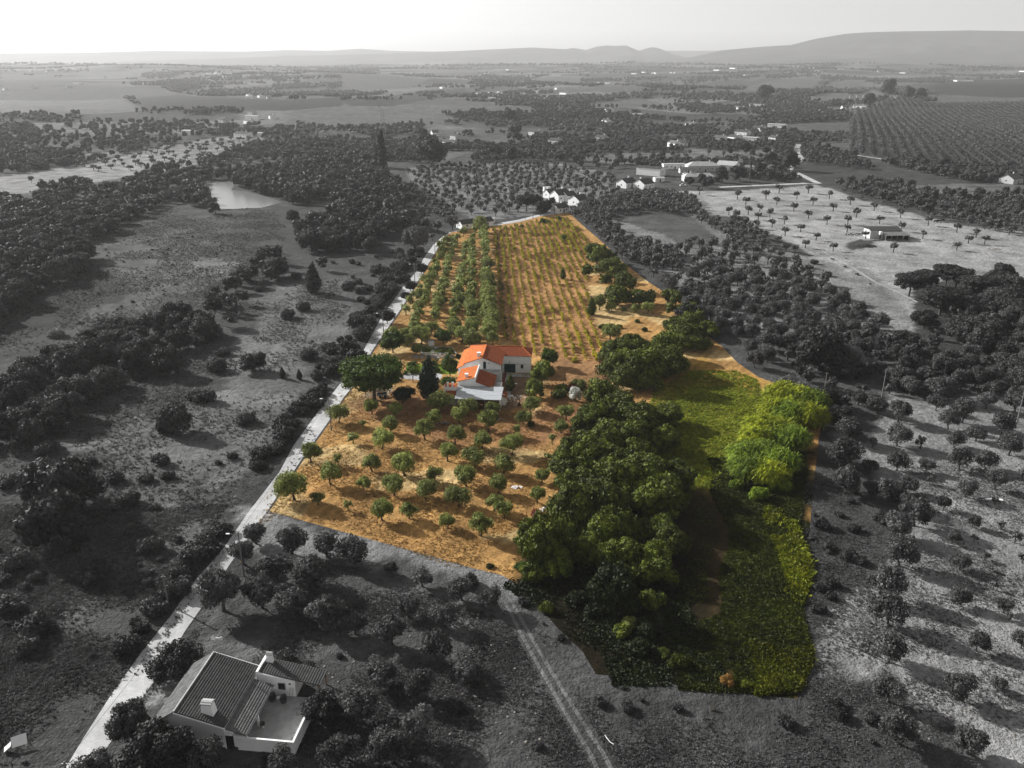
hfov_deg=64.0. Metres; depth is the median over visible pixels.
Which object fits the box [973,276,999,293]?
oak tree
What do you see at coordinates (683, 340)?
oak tree
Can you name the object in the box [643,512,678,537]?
oak tree
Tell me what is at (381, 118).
power pylon
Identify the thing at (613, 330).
olive tree
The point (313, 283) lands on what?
conical tree
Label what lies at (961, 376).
olive tree
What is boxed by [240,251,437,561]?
dry grass
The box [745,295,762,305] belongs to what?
olive tree
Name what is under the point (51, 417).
oak tree
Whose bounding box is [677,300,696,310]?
oak tree
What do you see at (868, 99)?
round tree
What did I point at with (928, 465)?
olive tree
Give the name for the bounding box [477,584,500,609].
olive tree
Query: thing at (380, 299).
bush
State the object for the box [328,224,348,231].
oak tree
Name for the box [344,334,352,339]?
bush
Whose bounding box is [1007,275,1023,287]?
oak tree
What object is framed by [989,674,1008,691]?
olive tree
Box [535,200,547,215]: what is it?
round tree
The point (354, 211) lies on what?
oak tree
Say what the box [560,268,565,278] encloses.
conical tree
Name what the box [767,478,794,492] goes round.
bush
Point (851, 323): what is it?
olive tree
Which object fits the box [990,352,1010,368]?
olive tree
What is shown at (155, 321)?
oak tree
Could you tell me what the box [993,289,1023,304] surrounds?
oak tree
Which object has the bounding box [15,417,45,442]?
oak tree
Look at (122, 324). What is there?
oak tree
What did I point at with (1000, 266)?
oak tree
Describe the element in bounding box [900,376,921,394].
olive tree
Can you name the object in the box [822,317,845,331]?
olive tree
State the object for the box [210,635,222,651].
weather vane
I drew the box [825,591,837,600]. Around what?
bush
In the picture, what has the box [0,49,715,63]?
hills
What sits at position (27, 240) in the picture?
oak tree
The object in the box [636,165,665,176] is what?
warehouse
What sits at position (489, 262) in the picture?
olive tree
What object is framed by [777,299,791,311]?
olive tree
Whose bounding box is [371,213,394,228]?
oak tree
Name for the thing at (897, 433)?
olive tree
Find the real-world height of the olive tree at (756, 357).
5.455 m
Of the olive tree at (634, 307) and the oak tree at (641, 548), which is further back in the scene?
the olive tree at (634, 307)
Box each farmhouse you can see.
[156,651,326,753]
[444,344,532,410]
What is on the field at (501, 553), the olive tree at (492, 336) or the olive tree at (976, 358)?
the olive tree at (492, 336)
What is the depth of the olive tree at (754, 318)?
262.06 m
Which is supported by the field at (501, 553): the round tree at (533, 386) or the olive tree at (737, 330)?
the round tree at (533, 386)
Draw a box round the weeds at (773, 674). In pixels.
[744,632,818,696]
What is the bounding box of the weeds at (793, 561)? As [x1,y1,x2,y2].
[762,505,818,605]
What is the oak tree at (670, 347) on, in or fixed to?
on the field at (501, 553)
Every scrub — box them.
[0,180,1007,764]
[403,216,563,373]
[434,236,567,364]
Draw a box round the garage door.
[504,363,515,372]
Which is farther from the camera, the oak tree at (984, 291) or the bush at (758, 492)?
the oak tree at (984, 291)
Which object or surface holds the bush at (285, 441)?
on the ground at (242, 627)
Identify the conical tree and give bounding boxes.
[278,367,285,378]
[296,369,302,379]
[304,261,321,293]
[416,354,439,398]
[505,374,514,390]
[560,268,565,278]
[586,297,596,314]
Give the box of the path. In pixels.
[403,373,441,379]
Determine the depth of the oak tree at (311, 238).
365.02 m
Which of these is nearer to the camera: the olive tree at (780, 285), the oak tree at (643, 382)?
the oak tree at (643, 382)
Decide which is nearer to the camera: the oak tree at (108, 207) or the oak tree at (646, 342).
the oak tree at (646, 342)
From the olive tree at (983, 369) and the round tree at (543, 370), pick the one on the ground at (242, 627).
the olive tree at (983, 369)
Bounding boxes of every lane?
[720,155,820,187]
[794,144,800,153]
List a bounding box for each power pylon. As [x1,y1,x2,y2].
[379,106,386,135]
[840,93,863,149]
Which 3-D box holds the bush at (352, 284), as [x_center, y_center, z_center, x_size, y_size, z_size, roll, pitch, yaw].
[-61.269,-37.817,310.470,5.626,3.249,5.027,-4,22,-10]
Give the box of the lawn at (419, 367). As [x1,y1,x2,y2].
[406,362,456,373]
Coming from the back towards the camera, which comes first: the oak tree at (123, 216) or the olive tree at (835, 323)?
the oak tree at (123, 216)
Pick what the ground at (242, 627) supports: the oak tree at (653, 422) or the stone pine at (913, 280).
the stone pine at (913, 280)
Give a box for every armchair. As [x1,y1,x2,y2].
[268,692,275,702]
[279,693,286,703]
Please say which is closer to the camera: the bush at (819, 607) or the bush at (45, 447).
the bush at (819, 607)
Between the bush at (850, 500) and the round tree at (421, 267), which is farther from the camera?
the round tree at (421, 267)
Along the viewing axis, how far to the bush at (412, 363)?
230.58 m
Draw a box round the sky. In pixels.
[0,0,1023,52]
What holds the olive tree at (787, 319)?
on the ground at (242, 627)
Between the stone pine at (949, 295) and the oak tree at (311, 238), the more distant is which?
the oak tree at (311, 238)
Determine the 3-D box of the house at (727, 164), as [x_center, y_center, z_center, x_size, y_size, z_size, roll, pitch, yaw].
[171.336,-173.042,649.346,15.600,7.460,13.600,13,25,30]
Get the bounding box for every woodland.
[0,61,1023,406]
[581,248,705,336]
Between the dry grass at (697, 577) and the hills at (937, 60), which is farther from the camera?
the hills at (937, 60)
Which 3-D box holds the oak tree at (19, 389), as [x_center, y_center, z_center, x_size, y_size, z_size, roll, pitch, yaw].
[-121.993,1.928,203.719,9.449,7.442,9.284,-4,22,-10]
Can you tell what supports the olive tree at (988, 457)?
on the ground at (242, 627)
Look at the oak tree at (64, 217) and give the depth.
411.15 m
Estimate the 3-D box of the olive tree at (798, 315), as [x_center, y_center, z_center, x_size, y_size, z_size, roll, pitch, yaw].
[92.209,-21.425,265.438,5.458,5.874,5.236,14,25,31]
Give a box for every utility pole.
[161,575,168,603]
[226,532,244,576]
[320,397,331,430]
[881,369,886,397]
[1016,393,1023,422]
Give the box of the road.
[66,212,566,767]
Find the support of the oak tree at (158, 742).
on the ground at (242, 627)
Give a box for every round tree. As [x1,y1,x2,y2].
[207,201,220,213]
[337,339,361,355]
[342,348,366,360]
[378,329,406,352]
[379,310,395,323]
[391,385,415,403]
[400,291,411,298]
[404,281,417,291]
[411,343,422,352]
[414,133,447,163]
[415,263,427,274]
[416,127,428,138]
[434,327,451,343]
[440,354,458,375]
[447,348,454,356]
[487,143,503,154]
[502,107,516,120]
[505,146,517,158]
[507,124,522,139]
[525,377,544,396]
[529,358,555,382]
[533,194,543,203]
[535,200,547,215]
[540,347,558,362]
[541,200,551,209]
[569,386,582,401]
[684,177,694,184]
[698,173,705,181]
[701,176,714,185]
[714,168,728,182]
[732,165,747,181]
[739,142,751,153]
[754,161,766,176]
[756,84,774,97]
[762,147,771,152]
[764,151,778,162]
[782,149,801,170]
[861,92,876,104]
[881,78,896,94]
[904,86,914,97]
[916,87,927,96]
[936,157,950,164]
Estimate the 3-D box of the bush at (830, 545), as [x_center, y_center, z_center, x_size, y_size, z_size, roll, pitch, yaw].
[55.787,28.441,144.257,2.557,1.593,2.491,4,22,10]
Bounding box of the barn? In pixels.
[863,226,910,240]
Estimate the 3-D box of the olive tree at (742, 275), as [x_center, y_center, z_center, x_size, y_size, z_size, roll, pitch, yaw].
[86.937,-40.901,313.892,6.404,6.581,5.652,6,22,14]
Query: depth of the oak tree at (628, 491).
153.47 m
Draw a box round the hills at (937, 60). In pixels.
[721,57,1023,64]
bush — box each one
[0,473,19,490]
[0,545,36,572]
[0,573,13,586]
[0,592,25,614]
[4,620,13,625]
[11,608,51,640]
[12,636,42,658]
[17,582,30,590]
[26,570,42,581]
[32,439,60,456]
[46,326,65,337]
[48,626,59,632]
[70,562,107,587]
[83,456,97,465]
[88,651,95,658]
[105,470,124,483]
[109,634,139,658]
[119,490,140,508]
[129,616,140,626]
[129,620,151,634]
[131,633,141,643]
[132,371,146,379]
[134,535,165,553]
[136,472,153,483]
[138,596,169,617]
[141,577,152,585]
[142,570,153,577]
[147,502,160,510]
[149,594,165,602]
[150,452,170,466]
[152,587,173,602]
[155,422,166,433]
[156,555,165,561]
[159,471,176,480]
[163,574,192,597]
[169,563,192,577]
[173,535,182,542]
[175,542,210,566]
[185,391,196,400]
[191,547,210,563]
[192,388,216,403]
[192,533,219,546]
[200,541,218,555]
[206,357,227,372]
[210,521,233,537]
[214,460,222,464]
[215,346,230,355]
[226,452,237,458]
[235,411,256,425]
[248,444,272,459]
[248,460,264,470]
[249,456,261,462]
[254,286,263,291]
[256,461,267,470]
[271,419,288,430]
[271,444,284,454]
[272,425,294,435]
[273,429,290,441]
[273,440,287,450]
[273,647,292,661]
[276,411,293,419]
[277,438,287,445]
[280,309,295,319]
[282,418,297,427]
[285,404,299,414]
[287,418,299,428]
[288,401,303,407]
[290,273,301,279]
[295,300,310,311]
[296,399,313,408]
[300,347,318,360]
[302,660,315,667]
[305,392,314,400]
[307,388,319,392]
[310,369,323,380]
[311,391,324,398]
[311,398,324,407]
[313,385,327,393]
[315,362,323,369]
[320,342,335,350]
[320,362,339,377]
[323,356,340,364]
[325,346,337,354]
[333,355,342,360]
[336,336,344,341]
[336,651,343,658]
[342,286,350,290]
[344,280,356,288]
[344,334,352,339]
[347,314,362,326]
[348,259,354,263]
[348,311,367,316]
[352,327,369,336]
[354,286,365,293]
[355,278,362,283]
[355,328,369,340]
[356,324,371,331]
[357,296,364,300]
[361,314,375,323]
[363,299,370,304]
[364,284,373,290]
[364,305,376,312]
[367,304,377,312]
[369,265,381,272]
[370,293,384,298]
[372,296,384,303]
[372,300,384,309]
[373,284,383,293]
[373,309,383,316]
[374,281,386,286]
[377,272,390,279]
[380,291,391,300]
[381,266,390,272]
[381,274,394,281]
[383,286,393,294]
[387,282,398,287]
[389,286,397,293]
[390,261,400,267]
[393,269,405,275]
[395,247,404,254]
[396,273,410,282]
[400,260,413,269]
[402,255,411,261]
[407,248,416,254]
[407,256,416,261]
[407,361,415,366]
[417,246,424,252]
[439,376,455,384]
[457,708,467,714]
[464,572,478,588]
[486,563,494,568]
[513,561,526,569]
[518,596,530,605]
[527,421,534,426]
[531,508,542,516]
[532,739,543,750]
[537,600,553,612]
[550,389,566,398]
[554,382,567,390]
[557,633,565,641]
[562,589,586,607]
[569,378,587,390]
[583,603,605,618]
[593,694,608,707]
[613,623,631,638]
[622,701,633,714]
[624,636,649,657]
[634,616,665,640]
[639,589,667,610]
[654,647,662,657]
[655,646,669,659]
[658,579,676,594]
[667,652,689,668]
[672,702,683,712]
[719,673,734,686]
[728,478,744,488]
[741,679,752,687]
[748,486,769,499]
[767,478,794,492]
[775,712,796,727]
[777,374,799,385]
[795,380,806,385]
[810,259,818,263]
[810,602,827,613]
[811,516,830,529]
[813,581,827,591]
[821,541,836,552]
[825,575,841,588]
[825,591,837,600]
[825,696,842,710]
[833,510,843,517]
[833,704,847,721]
[839,547,858,561]
[845,389,855,394]
[846,498,855,502]
[846,522,861,532]
[853,555,867,566]
[861,710,880,725]
[866,572,876,584]
[871,512,887,525]
[934,370,943,377]
[942,368,953,374]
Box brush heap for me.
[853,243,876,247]
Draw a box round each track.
[501,595,598,767]
[508,595,612,767]
[799,235,828,254]
[830,256,916,301]
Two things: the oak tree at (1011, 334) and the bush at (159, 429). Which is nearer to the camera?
the bush at (159, 429)
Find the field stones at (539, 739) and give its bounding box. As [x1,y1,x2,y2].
[310,597,557,762]
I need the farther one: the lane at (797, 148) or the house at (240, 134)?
the house at (240, 134)
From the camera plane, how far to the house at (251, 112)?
1250.59 m
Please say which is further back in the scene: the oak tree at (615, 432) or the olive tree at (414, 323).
the olive tree at (414, 323)
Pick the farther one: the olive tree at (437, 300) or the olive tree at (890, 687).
the olive tree at (437, 300)
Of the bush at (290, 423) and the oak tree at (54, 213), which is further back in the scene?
the oak tree at (54, 213)
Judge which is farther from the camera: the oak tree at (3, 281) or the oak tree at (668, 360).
the oak tree at (3, 281)
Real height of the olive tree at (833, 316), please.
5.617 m
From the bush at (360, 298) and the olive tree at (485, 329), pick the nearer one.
the olive tree at (485, 329)
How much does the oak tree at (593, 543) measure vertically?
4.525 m
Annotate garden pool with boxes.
[421,346,456,353]
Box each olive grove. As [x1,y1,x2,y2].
[0,63,1023,620]
[332,224,556,544]
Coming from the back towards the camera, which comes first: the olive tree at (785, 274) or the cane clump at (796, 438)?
the olive tree at (785, 274)
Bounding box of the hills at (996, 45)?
[642,30,1023,63]
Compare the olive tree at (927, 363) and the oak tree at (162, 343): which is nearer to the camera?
the olive tree at (927, 363)
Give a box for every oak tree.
[0,212,14,219]
[0,218,13,229]
[0,229,15,235]
[0,234,12,249]
[0,251,22,267]
[0,257,8,264]
[0,262,12,273]
[0,268,29,280]
[0,277,7,285]
[0,287,7,294]
[0,293,11,309]
[0,374,7,391]
[0,391,17,412]
[0,405,31,438]
[2,247,28,267]
[2,376,39,404]
[3,233,19,242]
[4,216,25,224]
[5,279,36,302]
[5,367,48,387]
[6,356,41,374]
[7,276,29,283]
[9,215,29,222]
[11,197,34,207]
[12,486,86,551]
[13,455,108,504]
[15,396,46,417]
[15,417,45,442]
[16,207,44,217]
[18,365,40,374]
[19,226,37,234]
[21,232,49,247]
[26,248,45,253]
[28,216,58,224]
[28,252,49,261]
[28,271,52,288]
[32,194,54,204]
[34,358,56,379]
[35,389,56,398]
[35,404,66,430]
[36,207,50,214]
[37,256,72,281]
[38,380,55,392]
[39,242,61,253]
[39,343,58,359]
[41,390,87,418]
[45,209,69,219]
[45,373,94,400]
[46,351,56,360]
[47,237,63,245]
[51,349,89,376]
[52,244,77,256]
[56,343,73,350]
[58,210,87,222]
[61,234,81,243]
[63,251,91,273]
[64,204,80,210]
[64,339,106,365]
[65,378,105,398]
[68,215,79,230]
[70,214,102,230]
[70,251,93,269]
[71,239,95,256]
[73,328,101,340]
[73,335,100,348]
[76,238,96,250]
[77,222,102,238]
[80,206,103,215]
[87,364,129,393]
[89,316,128,328]
[90,322,113,332]
[94,201,117,212]
[96,217,120,232]
[96,341,121,363]
[97,329,127,344]
[103,697,150,742]
[105,319,132,330]
[106,210,131,222]
[114,343,150,371]
[114,716,193,767]
[116,203,143,216]
[119,330,145,345]
[122,324,148,337]
[124,318,149,331]
[129,334,159,352]
[137,311,165,332]
[144,638,205,683]
[146,346,182,373]
[155,401,192,432]
[157,339,175,347]
[160,300,192,316]
[161,329,192,349]
[162,310,185,332]
[173,315,209,331]
[185,309,211,318]
[188,318,222,339]
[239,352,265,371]
[262,257,288,277]
[285,209,299,219]
[296,230,323,251]
[298,227,318,233]
[301,688,342,724]
[316,230,336,237]
[317,234,347,251]
[321,216,338,227]
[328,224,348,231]
[341,206,359,222]
[343,225,365,243]
[353,230,376,248]
[362,220,384,234]
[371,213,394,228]
[515,509,572,561]
[519,559,545,582]
[522,537,563,564]
[543,547,574,578]
[545,448,589,475]
[546,480,597,524]
[553,466,593,486]
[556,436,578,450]
[558,514,581,539]
[569,409,599,432]
[569,535,598,568]
[569,536,600,562]
[570,434,611,471]
[571,429,592,436]
[577,401,611,420]
[577,428,622,449]
[577,474,618,490]
[578,512,592,534]
[580,505,635,542]
[581,400,607,418]
[582,377,620,402]
[584,242,612,263]
[586,561,641,614]
[588,443,635,466]
[590,482,631,514]
[591,417,620,430]
[592,258,627,273]
[592,420,625,447]
[592,456,643,491]
[592,541,616,567]
[594,356,618,378]
[594,536,641,568]
[597,339,633,361]
[600,389,635,411]
[603,502,641,539]
[604,283,632,305]
[604,405,625,420]
[609,346,634,368]
[609,361,641,388]
[613,272,636,287]
[614,561,636,579]
[615,333,644,348]
[616,485,642,512]
[617,415,651,444]
[618,400,657,422]
[621,436,657,454]
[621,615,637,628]
[622,403,661,430]
[624,452,667,472]
[626,345,666,378]
[628,373,664,390]
[629,478,668,517]
[630,289,655,304]
[630,554,679,585]
[631,517,655,543]
[633,470,690,520]
[634,450,648,458]
[636,460,663,478]
[638,542,648,558]
[640,339,654,348]
[641,538,672,567]
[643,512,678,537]
[648,342,686,376]
[649,329,681,347]
[649,423,681,452]
[649,523,692,554]
[650,432,667,454]
[653,346,691,377]
[656,400,684,426]
[658,349,682,376]
[662,316,681,330]
[665,457,697,487]
[669,322,694,335]
[674,301,703,316]
[674,333,690,348]
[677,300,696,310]
[678,311,703,322]
[679,485,692,499]
[681,333,713,350]
[690,320,709,335]
[693,320,720,336]
[697,304,708,319]
[795,323,851,370]
[816,385,841,405]
[825,404,853,420]
[848,346,866,364]
[882,344,915,360]
[884,329,926,349]
[885,365,921,390]
[896,353,925,370]
[910,309,940,328]
[931,295,959,312]
[944,316,964,336]
[951,320,982,344]
[954,310,977,316]
[961,289,976,302]
[961,295,971,303]
[961,314,987,320]
[964,301,988,314]
[965,314,983,321]
[965,326,997,348]
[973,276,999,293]
[976,320,1003,331]
[977,286,1000,296]
[980,290,1000,302]
[980,301,1006,313]
[980,310,1013,322]
[982,270,1002,276]
[982,315,1015,332]
[985,287,1016,294]
[988,274,1007,280]
[989,277,1009,287]
[990,262,1018,273]
[991,339,1017,351]
[992,340,1017,355]
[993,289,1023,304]
[998,270,1019,277]
[998,305,1023,319]
[998,309,1021,319]
[998,335,1019,344]
[1001,283,1023,297]
[1002,297,1023,306]
[1005,328,1022,342]
[1006,324,1022,330]
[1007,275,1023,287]
[1009,318,1019,324]
[1009,329,1023,341]
[1015,316,1023,328]
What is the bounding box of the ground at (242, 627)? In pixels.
[0,63,1023,767]
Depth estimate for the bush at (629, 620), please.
123.51 m
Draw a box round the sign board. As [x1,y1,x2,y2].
[4,733,26,751]
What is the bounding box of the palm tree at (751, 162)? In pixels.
[748,160,754,179]
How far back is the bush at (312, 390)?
209.93 m
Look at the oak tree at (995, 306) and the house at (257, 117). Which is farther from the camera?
the house at (257, 117)
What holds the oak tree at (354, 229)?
on the ground at (242, 627)
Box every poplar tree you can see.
[371,143,377,165]
[376,128,387,167]
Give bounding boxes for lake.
[206,182,280,208]
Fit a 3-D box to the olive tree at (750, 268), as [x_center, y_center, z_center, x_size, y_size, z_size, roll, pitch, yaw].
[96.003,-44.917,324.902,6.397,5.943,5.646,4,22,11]
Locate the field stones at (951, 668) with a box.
[836,604,1023,741]
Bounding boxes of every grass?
[0,182,351,517]
[0,502,227,764]
[61,281,409,752]
[106,610,212,738]
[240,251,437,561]
[253,565,696,767]
[268,373,591,572]
[626,478,886,767]
[649,369,764,488]
[678,483,727,669]
[853,465,1023,767]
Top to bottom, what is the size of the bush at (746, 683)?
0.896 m
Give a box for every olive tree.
[68,746,116,767]
[184,734,223,767]
[195,564,241,611]
[203,296,223,318]
[226,540,254,564]
[240,572,275,608]
[242,522,266,543]
[255,553,293,580]
[267,741,296,767]
[271,469,308,500]
[273,583,309,617]
[275,524,308,554]
[291,553,326,589]
[301,441,323,462]
[303,593,347,630]
[308,492,325,504]
[313,529,339,556]
[314,732,354,767]
[319,460,341,484]
[324,403,349,422]
[334,533,367,565]
[335,733,361,759]
[338,686,378,723]
[339,609,367,634]
[355,475,370,489]
[361,237,378,252]
[361,453,381,471]
[363,398,378,414]
[364,724,411,767]
[365,654,396,689]
[370,497,394,520]
[371,426,394,448]
[372,613,407,645]
[381,414,398,430]
[381,473,403,495]
[383,326,397,332]
[383,561,398,575]
[386,401,402,415]
[391,450,415,476]
[396,594,419,616]
[398,501,419,518]
[399,327,410,334]
[399,702,432,740]
[401,224,428,248]
[403,333,416,346]
[403,668,434,699]
[406,365,420,381]
[408,320,424,328]
[409,325,431,343]
[411,300,424,309]
[413,418,434,439]
[413,565,432,586]
[414,288,429,299]
[416,478,438,500]
[420,626,452,660]
[422,321,438,332]
[424,409,442,423]
[425,389,454,411]
[426,465,444,481]
[428,603,458,626]
[431,296,443,308]
[434,293,447,306]
[439,442,459,461]
[439,512,455,528]
[443,484,472,506]
[444,215,458,229]
[445,316,461,324]
[446,424,466,444]
[446,576,472,600]
[447,318,461,326]
[447,324,460,338]
[448,295,463,305]
[450,405,468,423]
[451,284,464,293]
[453,464,476,486]
[453,661,477,683]
[454,293,465,303]
[454,325,468,341]
[457,397,478,414]
[461,445,484,466]
[462,329,474,344]
[463,297,473,305]
[464,294,476,300]
[464,298,480,309]
[464,316,481,322]
[464,320,478,330]
[464,331,482,344]
[465,302,477,311]
[468,511,494,536]
[472,429,491,448]
[473,215,486,228]
[477,268,493,279]
[477,305,497,318]
[477,410,498,432]
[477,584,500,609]
[478,287,490,297]
[479,322,498,336]
[480,273,491,282]
[480,280,491,288]
[480,284,496,293]
[480,293,496,302]
[481,258,495,266]
[481,289,496,300]
[481,300,499,311]
[481,318,498,327]
[482,277,496,286]
[482,311,500,324]
[484,493,504,510]
[485,309,499,315]
[485,330,498,344]
[485,401,500,411]
[488,472,507,493]
[492,500,513,518]
[493,453,515,472]
[498,432,523,454]
[514,410,532,423]
[522,396,542,411]
[529,485,545,502]
[534,467,550,482]
[553,419,568,432]
[556,404,574,419]
[593,293,605,309]
[601,323,622,339]
[605,302,616,311]
[630,303,640,312]
[641,301,655,313]
[658,272,671,286]
[663,274,678,288]
[678,285,694,300]
[682,280,695,287]
[685,267,700,278]
[689,292,701,304]
[694,284,711,295]
[699,259,715,274]
[701,294,718,305]
[704,288,718,294]
[705,279,718,289]
[705,305,715,319]
[711,264,729,275]
[712,275,723,283]
[713,306,732,317]
[713,315,728,331]
[715,292,729,300]
[715,296,736,311]
[718,279,730,289]
[718,285,732,296]
[724,274,737,284]
[729,317,743,326]
[731,325,744,338]
[732,269,747,284]
[733,298,742,310]
[738,293,750,305]
[742,339,757,354]
[744,303,761,314]
[744,322,760,336]
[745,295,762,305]
[745,313,761,324]
[745,350,764,367]
[746,264,761,275]
[748,274,764,284]
[749,269,765,277]
[750,283,764,294]
[756,332,780,346]
[757,307,776,317]
[758,343,776,361]
[762,294,779,303]
[762,301,783,311]
[762,316,777,328]
[764,286,778,295]
[764,323,782,337]
[765,281,776,287]
[768,267,779,280]
[772,256,787,268]
[773,280,789,291]
[776,269,791,280]
[776,290,788,299]
[776,322,788,334]
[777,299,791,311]
[782,314,795,327]
[783,331,797,342]
[789,288,806,299]
[789,301,813,311]
[789,309,804,319]
[789,318,808,330]
[790,275,802,283]
[791,282,805,289]
[792,294,803,303]
[794,325,811,338]
[797,340,805,349]
[801,279,817,291]
[804,308,822,321]
[804,318,816,327]
[805,291,821,304]
[822,284,836,297]
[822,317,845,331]
[824,298,841,312]
[824,312,841,321]
[825,437,865,466]
[831,464,861,494]
[832,292,851,304]
[834,415,862,438]
[835,303,850,312]
[836,287,850,297]
[840,309,855,320]
[843,317,861,330]
[847,329,862,339]
[848,337,866,350]
[851,300,867,310]
[851,389,868,404]
[853,309,870,321]
[860,458,878,472]
[861,322,879,334]
[862,336,874,347]
[862,478,880,496]
[865,396,888,413]
[866,587,910,626]
[870,671,909,702]
[873,565,909,593]
[874,311,889,327]
[874,628,908,662]
[877,361,888,373]
[878,477,903,503]
[878,708,920,744]
[884,508,914,536]
[885,451,913,470]
[885,533,920,566]
[887,422,913,445]
[889,400,913,421]
[891,488,914,504]
[896,475,919,491]
[898,496,934,526]
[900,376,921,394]
[912,359,932,371]
[916,365,933,385]
[917,458,936,472]
[922,377,952,398]
[923,345,940,358]
[926,393,947,410]
[931,353,955,371]
[937,494,951,509]
[938,376,956,395]
[938,409,961,428]
[941,349,959,361]
[941,671,979,701]
[946,431,967,447]
[947,447,975,469]
[947,529,962,542]
[947,553,972,569]
[949,396,976,422]
[949,585,974,606]
[951,368,972,388]
[951,722,991,756]
[952,357,971,371]
[956,480,980,496]
[959,342,983,354]
[961,355,976,367]
[964,424,987,441]
[965,352,980,364]
[967,368,989,388]
[967,514,981,527]
[968,365,991,384]
[968,629,992,651]
[975,391,998,408]
[975,448,1001,469]
[980,380,1004,395]
[984,469,1009,488]
[985,363,1005,380]
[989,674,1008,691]
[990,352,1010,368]
[992,411,1018,434]
[993,596,1015,612]
[995,430,1023,455]
[1004,370,1021,386]
[1004,391,1023,411]
[1005,353,1023,367]
[1005,366,1023,387]
[1006,385,1023,408]
[1009,365,1023,370]
[1010,628,1023,648]
[1012,341,1023,350]
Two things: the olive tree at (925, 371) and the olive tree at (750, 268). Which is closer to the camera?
the olive tree at (925, 371)
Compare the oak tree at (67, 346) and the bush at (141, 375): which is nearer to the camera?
the bush at (141, 375)
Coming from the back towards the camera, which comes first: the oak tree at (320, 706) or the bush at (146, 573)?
the bush at (146, 573)
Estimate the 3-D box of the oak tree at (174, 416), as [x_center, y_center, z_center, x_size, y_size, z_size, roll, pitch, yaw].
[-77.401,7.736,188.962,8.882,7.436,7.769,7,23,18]
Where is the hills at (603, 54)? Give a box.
[98,45,686,64]
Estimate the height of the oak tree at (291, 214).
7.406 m
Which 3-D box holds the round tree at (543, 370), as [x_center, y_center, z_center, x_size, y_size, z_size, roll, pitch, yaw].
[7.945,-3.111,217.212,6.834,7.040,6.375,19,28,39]
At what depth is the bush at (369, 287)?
306.74 m
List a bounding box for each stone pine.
[338,352,405,398]
[516,194,536,211]
[894,271,929,296]
[912,268,941,291]
[921,285,966,315]
[933,263,960,285]
[940,266,976,288]
[958,275,994,291]
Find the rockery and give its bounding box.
[411,353,454,358]
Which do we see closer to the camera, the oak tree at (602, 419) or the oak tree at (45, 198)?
the oak tree at (602, 419)
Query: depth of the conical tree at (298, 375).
220.52 m
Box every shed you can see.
[456,216,493,228]
[662,163,684,168]
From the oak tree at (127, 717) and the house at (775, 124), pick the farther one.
the house at (775, 124)
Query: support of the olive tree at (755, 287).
on the ground at (242, 627)
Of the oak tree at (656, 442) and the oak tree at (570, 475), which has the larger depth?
the oak tree at (656, 442)
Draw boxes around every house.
[181,130,198,134]
[216,117,229,122]
[233,131,252,137]
[243,118,253,123]
[244,115,262,119]
[248,110,256,114]
[268,114,275,118]
[319,130,327,136]
[428,340,433,345]
[431,130,438,135]
[440,139,455,143]
[450,133,460,139]
[528,129,543,134]
[543,187,555,197]
[548,137,563,143]
[549,187,567,201]
[550,201,568,213]
[563,189,576,201]
[568,192,586,205]
[594,134,609,140]
[616,176,635,188]
[633,177,654,188]
[653,177,664,181]
[667,140,682,146]
[678,139,686,145]
[678,167,695,172]
[681,171,714,181]
[685,160,719,171]
[714,134,727,139]
[717,160,739,170]
[727,134,741,138]
[734,129,750,135]
[741,136,760,140]
[752,125,766,130]
[767,123,787,127]
[768,135,780,141]
[853,104,867,107]
[998,172,1023,183]
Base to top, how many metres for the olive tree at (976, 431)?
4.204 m
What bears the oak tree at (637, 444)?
on the field at (501, 553)
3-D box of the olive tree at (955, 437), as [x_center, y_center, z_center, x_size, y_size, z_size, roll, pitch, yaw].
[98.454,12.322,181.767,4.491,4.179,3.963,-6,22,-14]
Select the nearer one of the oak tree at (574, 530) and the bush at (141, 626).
the bush at (141, 626)
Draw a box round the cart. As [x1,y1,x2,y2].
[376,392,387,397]
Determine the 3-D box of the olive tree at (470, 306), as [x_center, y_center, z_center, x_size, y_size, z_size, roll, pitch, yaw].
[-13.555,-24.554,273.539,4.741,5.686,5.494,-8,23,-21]
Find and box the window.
[277,682,285,689]
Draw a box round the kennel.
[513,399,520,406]
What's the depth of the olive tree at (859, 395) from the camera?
203.32 m
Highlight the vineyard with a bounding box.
[493,216,589,314]
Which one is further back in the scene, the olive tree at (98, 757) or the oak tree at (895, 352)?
the oak tree at (895, 352)
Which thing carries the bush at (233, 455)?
on the ground at (242, 627)
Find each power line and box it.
[66,535,236,760]
[241,401,326,528]
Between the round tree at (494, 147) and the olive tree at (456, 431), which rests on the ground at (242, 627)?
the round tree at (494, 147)
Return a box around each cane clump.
[722,438,762,461]
[724,452,769,482]
[736,424,774,441]
[739,411,776,429]
[742,437,784,455]
[748,456,793,487]
[754,395,791,413]
[756,444,804,476]
[759,379,797,398]
[759,414,800,437]
[767,398,805,424]
[769,422,814,451]
[773,383,818,403]
[790,399,833,430]
[793,387,832,408]
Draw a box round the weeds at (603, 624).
[502,542,726,686]
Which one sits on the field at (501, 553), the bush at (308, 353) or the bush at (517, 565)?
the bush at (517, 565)
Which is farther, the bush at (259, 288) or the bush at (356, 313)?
the bush at (259, 288)
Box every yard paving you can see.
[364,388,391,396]
[505,373,529,380]
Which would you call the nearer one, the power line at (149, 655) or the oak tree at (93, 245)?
the power line at (149, 655)
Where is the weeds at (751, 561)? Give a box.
[707,453,814,693]
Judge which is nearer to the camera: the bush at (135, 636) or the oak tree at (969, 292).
the bush at (135, 636)
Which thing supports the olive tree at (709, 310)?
on the ground at (242, 627)
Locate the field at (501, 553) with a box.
[271,213,820,698]
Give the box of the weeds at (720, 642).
[662,609,789,693]
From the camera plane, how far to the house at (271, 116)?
1192.89 m

